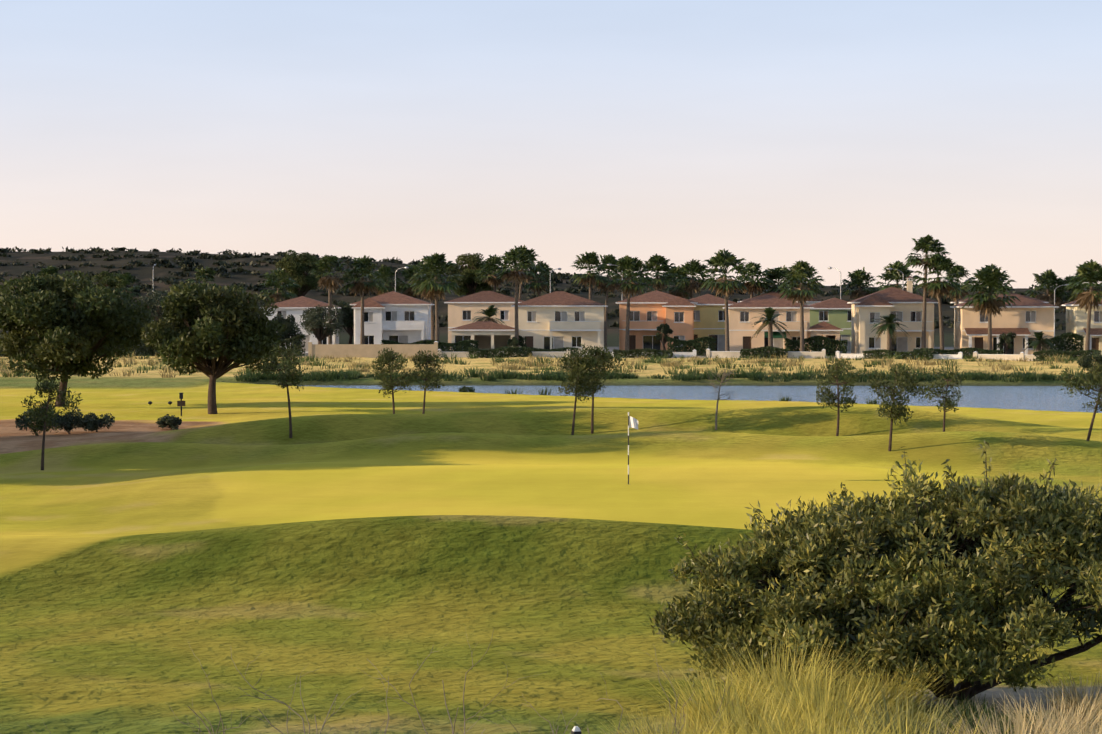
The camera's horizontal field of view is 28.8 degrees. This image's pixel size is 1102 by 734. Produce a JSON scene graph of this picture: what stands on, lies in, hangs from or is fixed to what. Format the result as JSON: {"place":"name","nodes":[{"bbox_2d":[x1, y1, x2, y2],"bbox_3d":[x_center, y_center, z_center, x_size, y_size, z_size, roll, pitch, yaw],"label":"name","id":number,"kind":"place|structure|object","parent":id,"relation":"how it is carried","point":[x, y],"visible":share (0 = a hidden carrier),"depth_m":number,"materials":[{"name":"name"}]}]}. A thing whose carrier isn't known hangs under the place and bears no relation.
{"place":"outdoors","nodes":[
{"label":"outdoors","id":0,"kind":"place"},
{"bbox_2d":[0,251,1101,733],"bbox_3d":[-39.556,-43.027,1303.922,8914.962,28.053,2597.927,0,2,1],"label":"terrain ground","id":1,"kind":"structure","parent":0,"point":[344,543],"depth_m":47.92,"materials":[{"name":"green plant"}]},
{"bbox_2d":[15,404,64,435],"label":"shrub","id":2,"kind":"object","parent":1,"relation":"on","point":[21,422],"visible":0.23,"depth_m":95.92,"materials":[{"name":"green plant"}]},
{"bbox_2d":[35,265,62,277],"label":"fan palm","id":3,"kind":"object","parent":1,"relation":"on","point":[50,270],"visible":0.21,"depth_m":329.86,"materials":[{"name":"green plant"}]},
{"bbox_2d":[21,378,82,469],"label":"tree","id":4,"kind":"object","parent":1,"relation":"on","point":[46,413],"visible":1,"depth_m":77.10,"materials":[{"name":"green plant"}]},
{"bbox_2d":[55,408,92,433],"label":"shrub","id":5,"kind":"object","parent":1,"relation":"on","point":[71,421],"visible":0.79,"depth_m":97.22,"materials":[{"name":"green plant"}]},
{"bbox_2d":[0,270,155,406],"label":"tree","id":6,"kind":"object","parent":1,"relation":"on","point":[65,328],"visible":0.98,"depth_m":122.81,"materials":[{"name":"green plant"}]},
{"bbox_2d":[76,412,114,431],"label":"shrub","id":7,"kind":"object","parent":1,"relation":"on","point":[103,422],"visible":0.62,"depth_m":99.31,"materials":[{"name":"green plant"}]},
{"bbox_2d":[90,271,126,303],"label":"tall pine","id":8,"kind":"object","parent":1,"relation":"on","point":[107,277],"visible":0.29,"depth_m":359.97,"materials":[{"name":"green plant"}]},
{"bbox_2d":[112,272,140,298],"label":"fan palm","id":9,"kind":"object","parent":1,"relation":"on","point":[124,279],"visible":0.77,"depth_m":329.95,"materials":[{"name":"green plant"}]},
{"bbox_2d":[133,287,169,327],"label":"belt tree","id":10,"kind":"object","parent":1,"relation":"on","point":[155,302],"visible":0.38,"depth_m":289.81,"materials":[{"name":"green plant"}]},
{"bbox_2d":[0,334,305,356],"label":"hedge","id":11,"kind":"object","parent":1,"relation":"on","point":[285,343],"depth_m":242.43,"materials":[{"name":"green plant"}]},
{"bbox_2d":[155,414,181,429],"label":"shrub","id":12,"kind":"object","parent":1,"relation":"on","point":[171,422],"visible":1,"depth_m":102.58,"materials":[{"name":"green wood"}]},
{"bbox_2d":[183,266,218,287],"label":"fan palm","id":13,"kind":"object","parent":1,"relation":"on","point":[207,274],"visible":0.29,"depth_m":299.38,"materials":[{"name":"green plant"}]},
{"bbox_2d":[140,281,286,413],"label":"tree","id":14,"kind":"object","parent":1,"relation":"on","point":[241,336],"visible":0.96,"depth_m":117.27,"materials":[{"name":"green plant"}]},
{"bbox_2d":[165,642,266,733],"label":"dry twigs","id":15,"kind":"object","parent":1,"relation":"on","point":[208,718],"visible":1,"depth_m":20.20,"materials":[{"name":"brown plant"}]},
{"bbox_2d":[260,267,300,302],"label":"tree","id":16,"kind":"object","parent":1,"relation":"on","point":[283,280],"visible":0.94,"depth_m":299.24,"materials":[{"name":"green plant"}]},
{"bbox_2d":[258,344,306,437],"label":"tree","id":17,"kind":"object","parent":1,"relation":"on","point":[287,360],"visible":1,"depth_m":89.42,"materials":[{"name":"green plant"}]},
{"bbox_2d":[266,313,302,339],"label":"belt tree","id":18,"kind":"object","parent":1,"relation":"on","point":[292,330],"visible":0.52,"depth_m":253.47,"materials":[{"name":"green plant"}]},
{"bbox_2d":[225,651,362,733],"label":"dry twigs","id":19,"kind":"object","parent":1,"relation":"on","point":[290,703],"visible":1,"depth_m":21.18,"materials":[{"name":"brown plant"}]},
{"bbox_2d":[275,249,324,296],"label":"tree","id":20,"kind":"object","parent":1,"relation":"on","point":[296,268],"visible":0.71,"depth_m":338.21,"materials":[{"name":"green plant"}]},
{"bbox_2d":[263,296,341,352],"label":"villa","id":21,"kind":"object","parent":1,"relation":"on","point":[295,307],"visible":0.15,"depth_m":264.38,"materials":[{"name":"paint"}]},
{"bbox_2d":[297,304,344,343],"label":"olive tree","id":22,"kind":"object","parent":1,"relation":"on","point":[317,321],"visible":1,"depth_m":245.37,"materials":[{"name":"green plant"}]},
{"bbox_2d":[308,255,350,343],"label":"palm","id":23,"kind":"object","parent":1,"relation":"on","point":[329,281],"visible":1,"depth_m":249.90,"materials":[{"name":"green plant"}]},
{"bbox_2d":[335,299,360,343],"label":"house","id":24,"kind":"structure","parent":1,"relation":"on","point":[348,312],"depth_m":271.06,"materials":[{"name":"paint"}]},
{"bbox_2d":[339,255,387,343],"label":"palm","id":25,"kind":"object","parent":1,"relation":"on","point":[364,263],"visible":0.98,"depth_m":251.28,"materials":[{"name":"green plant"}]},
{"bbox_2d":[308,341,437,357],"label":"boundary wall","id":26,"kind":"structure","parent":1,"relation":"on","point":[352,350],"depth_m":236.48,"materials":[{"name":"beige paint"}]},
{"bbox_2d":[369,264,403,295],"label":"tree","id":27,"kind":"object","parent":1,"relation":"on","point":[386,272],"visible":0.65,"depth_m":298.91,"materials":[{"name":"green plant"}]},
{"bbox_2d":[350,291,434,343],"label":"villa","id":28,"kind":"object","parent":1,"relation":"on","point":[398,317],"visible":0.73,"depth_m":260.96,"materials":[{"name":"paint"}]},
{"bbox_2d":[368,347,416,413],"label":"tree","id":29,"kind":"object","parent":1,"relation":"on","point":[389,357],"visible":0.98,"depth_m":105.85,"materials":[{"name":"green plant"}]},
{"bbox_2d":[396,262,425,299],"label":"tree","id":30,"kind":"object","parent":1,"relation":"on","point":[412,270],"visible":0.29,"depth_m":299.30,"materials":[{"name":"green plant"}]},
{"bbox_2d":[409,350,447,413],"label":"tree","id":31,"kind":"object","parent":1,"relation":"on","point":[423,358],"visible":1,"depth_m":105.88,"materials":[{"name":"green plant"}]},
{"bbox_2d":[381,339,478,351],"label":"hedge","id":32,"kind":"object","parent":1,"relation":"on","point":[444,347],"visible":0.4,"depth_m":245.41,"materials":[{"name":"green plant"}]},
{"bbox_2d":[411,269,450,343],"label":"fan palm","id":33,"kind":"object","parent":1,"relation":"on","point":[431,276],"visible":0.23,"depth_m":294.43,"materials":[{"name":"green plant"}]},
{"bbox_2d":[407,252,463,341],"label":"palm","id":34,"kind":"object","parent":1,"relation":"on","point":[435,288],"visible":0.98,"depth_m":245.59,"materials":[{"name":"green plant"}]},
{"bbox_2d":[363,627,544,733],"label":"dry twigs","id":35,"kind":"object","parent":1,"relation":"on","point":[444,694],"visible":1,"depth_m":20.17,"materials":[{"name":"brown plant"}]},
{"bbox_2d":[445,253,497,295],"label":"tree","id":36,"kind":"object","parent":1,"relation":"on","point":[469,284],"visible":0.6,"depth_m":337.95,"materials":[{"name":"green plant"}]},
{"bbox_2d":[444,291,523,349],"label":"villa","id":37,"kind":"object","parent":1,"relation":"on","point":[462,310],"visible":0.33,"depth_m":283.82,"materials":[{"name":"paint"}]},
{"bbox_2d":[472,305,506,325],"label":"date palm","id":38,"kind":"object","parent":1,"relation":"on","point":[489,312],"visible":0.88,"depth_m":261.25,"materials":[{"name":"green plant"}]},
{"bbox_2d":[475,254,509,291],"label":"fan palm","id":39,"kind":"object","parent":1,"relation":"on","point":[491,262],"visible":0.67,"depth_m":296.86,"materials":[{"name":"green plant"}]},
{"bbox_2d":[468,346,532,357],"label":"hedge","id":40,"kind":"object","parent":1,"relation":"on","point":[482,352],"visible":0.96,"depth_m":236.93,"materials":[{"name":"green plant"}]},
{"bbox_2d":[438,349,569,357],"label":"white garden wall","id":41,"kind":"structure","parent":1,"relation":"on","point":[540,354],"depth_m":238.86,"materials":[{"name":"paint"}]},
{"bbox_2d":[495,248,534,346],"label":"palm","id":42,"kind":"object","parent":1,"relation":"on","point":[513,256],"visible":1,"depth_m":248.28,"materials":[{"name":"green plant"}]},
{"bbox_2d":[500,245,546,299],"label":"fan palm","id":43,"kind":"object","parent":1,"relation":"on","point":[531,255],"visible":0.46,"depth_m":290.48,"materials":[{"name":"green plant"}]},
{"bbox_2d":[448,291,607,352],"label":"villa","id":44,"kind":"object","parent":1,"relation":"on","point":[558,319],"visible":0.67,"depth_m":251.11,"materials":[{"name":"paint"}]},
{"bbox_2d":[523,260,553,296],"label":"fan palm","id":45,"kind":"object","parent":1,"relation":"on","point":[538,285],"visible":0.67,"depth_m":298.64,"materials":[{"name":"green plant"}]},
{"bbox_2d":[0,351,1094,377],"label":"bank grass tufts","id":46,"kind":"object","parent":1,"relation":"on","point":[540,363],"visible":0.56,"depth_m":202.51,"materials":[{"name":"plant"}]},
{"bbox_2d":[521,346,577,356],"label":"hedge","id":47,"kind":"object","parent":1,"relation":"on","point":[564,349],"visible":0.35,"depth_m":242.25,"materials":[{"name":"green plant"}]},
{"bbox_2d":[0,246,1100,329],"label":"hill scrub bushes","id":48,"kind":"object","parent":1,"relation":"on","point":[256,287],"visible":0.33,"depth_m":701.77,"materials":[{"name":"green plant"}]},
{"bbox_2d":[557,348,600,434],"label":"tree","id":49,"kind":"object","parent":1,"relation":"on","point":[581,372],"visible":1,"depth_m":89.25,"materials":[{"name":"green plant"}]},
{"bbox_2d":[569,252,610,299],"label":"fan palm","id":50,"kind":"object","parent":1,"relation":"on","point":[589,277],"visible":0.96,"depth_m":286.81,"materials":[{"name":"green plant"}]},
{"bbox_2d":[562,343,623,433],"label":"tree","id":51,"kind":"object","parent":1,"relation":"on","point":[604,357],"visible":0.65,"depth_m":90.86,"materials":[{"name":"green plant"}]},
{"bbox_2d":[587,254,623,347],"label":"fan palm","id":52,"kind":"object","parent":1,"relation":"on","point":[609,259],"visible":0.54,"depth_m":294.06,"materials":[{"name":"green plant"}]},
{"bbox_2d":[607,255,653,349],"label":"palm","id":53,"kind":"object","parent":1,"relation":"on","point":[626,287],"visible":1,"depth_m":249.44,"materials":[{"name":"green plant"}]},
{"bbox_2d":[628,412,637,483],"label":"golf flag","id":54,"kind":"object","parent":1,"relation":"on","point":[632,422],"visible":0.96,"depth_m":65.76,"materials":[{"name":"fabric"}]},
{"bbox_2d":[613,348,672,357],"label":"hedge","id":55,"kind":"object","parent":1,"relation":"on","point":[647,352],"visible":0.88,"depth_m":236.60,"materials":[{"name":"green plant"}]},
{"bbox_2d":[616,290,697,350],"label":"villa","id":56,"kind":"object","parent":1,"relation":"on","point":[650,312],"visible":0.73,"depth_m":259.31,"materials":[{"name":"paint"}]},
{"bbox_2d":[638,253,678,291],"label":"fan palm","id":57,"kind":"object","parent":1,"relation":"on","point":[655,262],"visible":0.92,"depth_m":288.16,"materials":[{"name":"green plant"}]},
{"bbox_2d":[656,323,672,349],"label":"garden tree","id":58,"kind":"object","parent":1,"relation":"on","point":[666,329],"visible":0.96,"depth_m":249.17,"materials":[{"name":"green plant"}]},
{"bbox_2d":[234,368,1101,406],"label":"shore reeds","id":59,"kind":"object","parent":1,"relation":"on","point":[340,375],"depth_m":166.19,"materials":[{"name":"green plant"}]},
{"bbox_2d":[655,265,696,299],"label":"fan palm","id":60,"kind":"object","parent":1,"relation":"on","point":[677,292],"visible":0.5,"depth_m":298.56,"materials":[{"name":"green plant"}]},
{"bbox_2d":[671,259,711,298],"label":"fan palm","id":61,"kind":"object","parent":1,"relation":"on","point":[693,267],"visible":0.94,"depth_m":294.73,"materials":[{"name":"green plant"}]},
{"bbox_2d":[667,336,715,355],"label":"hedge","id":62,"kind":"object","parent":1,"relation":"on","point":[692,344],"visible":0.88,"depth_m":247.70,"materials":[{"name":"green plant"}]},
{"bbox_2d":[689,294,735,351],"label":"villa","id":63,"kind":"object","parent":1,"relation":"on","point":[709,315],"visible":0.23,"depth_m":267.25,"materials":[{"name":"paint"}]},
{"bbox_2d":[706,366,737,429],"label":"bare sapling","id":64,"kind":"object","parent":1,"relation":"on","point":[720,385],"visible":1,"depth_m":90.55,"materials":[{"name":"plant"}]},
{"bbox_2d":[699,249,754,350],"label":"palm","id":65,"kind":"object","parent":1,"relation":"on","point":[726,259],"visible":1,"depth_m":243.47,"materials":[{"name":"green plant"}]},
{"bbox_2d":[735,262,772,297],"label":"fan palm","id":66,"kind":"object","parent":1,"relation":"on","point":[753,270],"visible":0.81,"depth_m":288.00,"materials":[{"name":"green plant"}]},
{"bbox_2d":[740,346,788,358],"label":"hedge","id":67,"kind":"object","parent":1,"relation":"on","point":[774,351],"visible":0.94,"depth_m":234.39,"materials":[{"name":"green plant"}]},
{"bbox_2d":[706,348,825,357],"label":"white garden wall","id":68,"kind":"structure","parent":1,"relation":"on","point":[724,354],"depth_m":236.14,"materials":[{"name":"paint"}]},
{"bbox_2d":[748,307,789,346],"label":"date palm","id":69,"kind":"object","parent":1,"relation":"on","point":[769,320],"visible":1,"depth_m":243.92,"materials":[{"name":"green plant"}]},
{"bbox_2d":[754,265,794,295],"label":"fan palm","id":70,"kind":"object","parent":1,"relation":"on","point":[776,273],"visible":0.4,"depth_m":290.22,"materials":[{"name":"green plant"}]},
{"bbox_2d":[737,291,821,304],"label":"roof","id":71,"kind":"structure","parent":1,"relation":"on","point":[809,302],"depth_m":286.20,"materials":[{"name":"tile"}]},
{"bbox_2d":[723,295,842,355],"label":"villa","id":72,"kind":"object","parent":1,"relation":"on","point":[742,330],"visible":0.58,"depth_m":249.20,"materials":[{"name":"paint"}]},
{"bbox_2d":[776,260,825,351],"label":"palm","id":73,"kind":"object","parent":1,"relation":"on","point":[801,292],"visible":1,"depth_m":241.85,"materials":[{"name":"green plant"}]},
{"bbox_2d":[783,263,824,303],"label":"fan palm","id":74,"kind":"object","parent":1,"relation":"on","point":[791,279],"visible":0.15,"depth_m":283.58,"materials":[{"name":"green plant"}]},
{"bbox_2d":[784,336,847,355],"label":"hedge","id":75,"kind":"object","parent":1,"relation":"on","point":[812,342],"visible":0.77,"depth_m":244.28,"materials":[{"name":"green plant"}]},
{"bbox_2d":[808,298,850,352],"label":"villa","id":76,"kind":"object","parent":1,"relation":"on","point":[836,312],"visible":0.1,"depth_m":264.94,"materials":[{"name":"paint"}]},
{"bbox_2d":[813,358,864,435],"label":"tree","id":77,"kind":"object","parent":1,"relation":"on","point":[834,369],"visible":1,"depth_m":89.30,"materials":[{"name":"green plant"}]},
{"bbox_2d":[586,626,1101,733],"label":"wild grass","id":78,"kind":"structure","parent":1,"relation":"on","point":[779,710],"depth_m":23.86,"materials":[{"name":"yellow plant"}]},
{"bbox_2d":[839,267,879,300],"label":"fan palm","id":79,"kind":"object","parent":1,"relation":"on","point":[858,277],"visible":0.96,"depth_m":284.79,"materials":[{"name":"green plant"}]},
{"bbox_2d":[649,440,1101,700],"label":"bush","id":80,"kind":"object","parent":1,"relation":"on","point":[1014,535],"visible":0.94,"depth_m":29.09,"materials":[{"name":"green plant"}]},
{"bbox_2d":[867,313,910,353],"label":"date palm","id":81,"kind":"object","parent":1,"relation":"on","point":[889,325],"visible":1,"depth_m":239.26,"materials":[{"name":"green plant"}]},
{"bbox_2d":[847,276,937,353],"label":"villa","id":82,"kind":"object","parent":1,"relation":"on","point":[906,307],"visible":0.75,"depth_m":245.59,"materials":[{"name":"paint"}]},
{"bbox_2d":[868,364,923,450],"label":"tree","id":83,"kind":"object","parent":1,"relation":"on","point":[896,412],"visible":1,"depth_m":78.92,"materials":[{"name":"green plant"}]},
{"bbox_2d":[862,348,934,359],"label":"hedge","id":84,"kind":"object","parent":1,"relation":"on","point":[874,353],"visible":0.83,"depth_m":230.02,"materials":[{"name":"green plant"}]},
{"bbox_2d":[876,260,921,294],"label":"fan palm","id":85,"kind":"object","parent":1,"relation":"on","point":[893,274],"visible":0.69,"depth_m":277.66,"materials":[{"name":"green plant"}]},
{"bbox_2d":[836,351,962,358],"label":"white garden wall","id":86,"kind":"structure","parent":1,"relation":"on","point":[936,356],"depth_m":229.97,"materials":[{"name":"white paint"}]},
{"bbox_2d":[904,234,950,347],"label":"palm","id":87,"kind":"object","parent":1,"relation":"on","point":[927,243],"visible":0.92,"depth_m":239.10,"materials":[{"name":"green plant"}]},
{"bbox_2d":[911,252,961,353],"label":"palm","id":88,"kind":"object","parent":1,"relation":"on","point":[938,288],"visible":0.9,"depth_m":237.97,"materials":[{"name":"green plant"}]},
{"bbox_2d":[914,365,965,431],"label":"tree","id":89,"kind":"object","parent":1,"relation":"on","point":[945,402],"visible":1,"depth_m":87.80,"materials":[{"name":"green plant"}]},
{"bbox_2d":[913,347,1003,356],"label":"hedge","id":90,"kind":"object","parent":1,"relation":"on","point":[969,351],"visible":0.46,"depth_m":232.98,"materials":[{"name":"green plant"}]},
{"bbox_2d":[944,265,974,304],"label":"fan palm","id":91,"kind":"object","parent":1,"relation":"on","point":[957,295],"visible":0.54,"depth_m":272.76,"materials":[{"name":"green plant"}]},
{"bbox_2d":[960,265,1020,349],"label":"palm","id":92,"kind":"object","parent":1,"relation":"on","point":[988,304],"visible":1,"depth_m":233.74,"materials":[{"name":"green plant"}]},
{"bbox_2d":[950,293,1058,354],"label":"villa","id":93,"kind":"object","parent":1,"relation":"on","point":[1024,319],"visible":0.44,"depth_m":242.06,"materials":[{"name":"paint"}]},
{"bbox_2d":[995,332,1015,353],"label":"garden tree","id":94,"kind":"object","parent":1,"relation":"on","point":[1006,340],"visible":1,"depth_m":234.62,"materials":[{"name":"green plant"}]},
{"bbox_2d":[973,351,1093,360],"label":"white garden wall","id":95,"kind":"structure","parent":1,"relation":"on","point":[1003,356],"depth_m":226.75,"materials":[{"name":"paint"}]},
{"bbox_2d":[1025,331,1054,353],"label":"date palm","id":96,"kind":"object","parent":1,"relation":"on","point":[1038,342],"visible":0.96,"depth_m":234.05,"materials":[{"name":"green plant"}]},
{"bbox_2d":[1025,269,1067,305],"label":"fan palm","id":97,"kind":"object","parent":1,"relation":"on","point":[1047,278],"visible":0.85,"depth_m":281.71,"materials":[{"name":"green plant"}]},
{"bbox_2d":[1041,332,1083,354],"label":"hedge","id":98,"kind":"object","parent":1,"relation":"on","point":[1070,336],"visible":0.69,"depth_m":235.43,"materials":[{"name":"green plant"}]},
{"bbox_2d":[1050,275,1078,315],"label":"fan palm","id":99,"kind":"object","parent":1,"relation":"on","point":[1062,293],"visible":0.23,"depth_m":282.31,"materials":[{"name":"green plant"}]},
{"bbox_2d":[1032,349,1101,361],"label":"hedge","id":100,"kind":"object","parent":1,"relation":"on","point":[1041,355],"visible":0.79,"depth_m":222.51,"materials":[{"name":"green plant"}]},
{"bbox_2d":[1058,362,1101,440],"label":"tree","id":101,"kind":"object","parent":1,"relation":"on","point":[1094,375],"visible":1,"depth_m":81.32,"materials":[{"name":"green plant"}]},
{"bbox_2d":[1062,298,1101,354],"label":"villa","id":102,"kind":"object","parent":1,"relation":"on","point":[1076,321],"visible":0.62,"depth_m":238.84,"materials":[{"name":"paint"}]},
{"bbox_2d":[1064,259,1101,350],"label":"palm","id":103,"kind":"object","parent":1,"relation":"on","point":[1090,272],"visible":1,"depth_m":230.85,"materials":[{"name":"green plant"}]},
{"bbox_2d":[1078,352,1101,371],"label":"bank shrub","id":104,"kind":"object","parent":1,"relation":"on","point":[1084,362],"visible":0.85,"depth_m":169.71,"materials":[{"name":"green plant"}]},
{"bbox_2d":[0,0,1101,287],"label":"sky","id":105,"kind":"structure","parent":0,"point":[838,134],"materials":[{"name":"blue"}]},
{"bbox_2d":[298,385,1101,412],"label":"lake water","id":106,"kind":"structure","parent":0,"point":[1049,398],"depth_m":149.34,"materials":[{"name":"blue liquid"}]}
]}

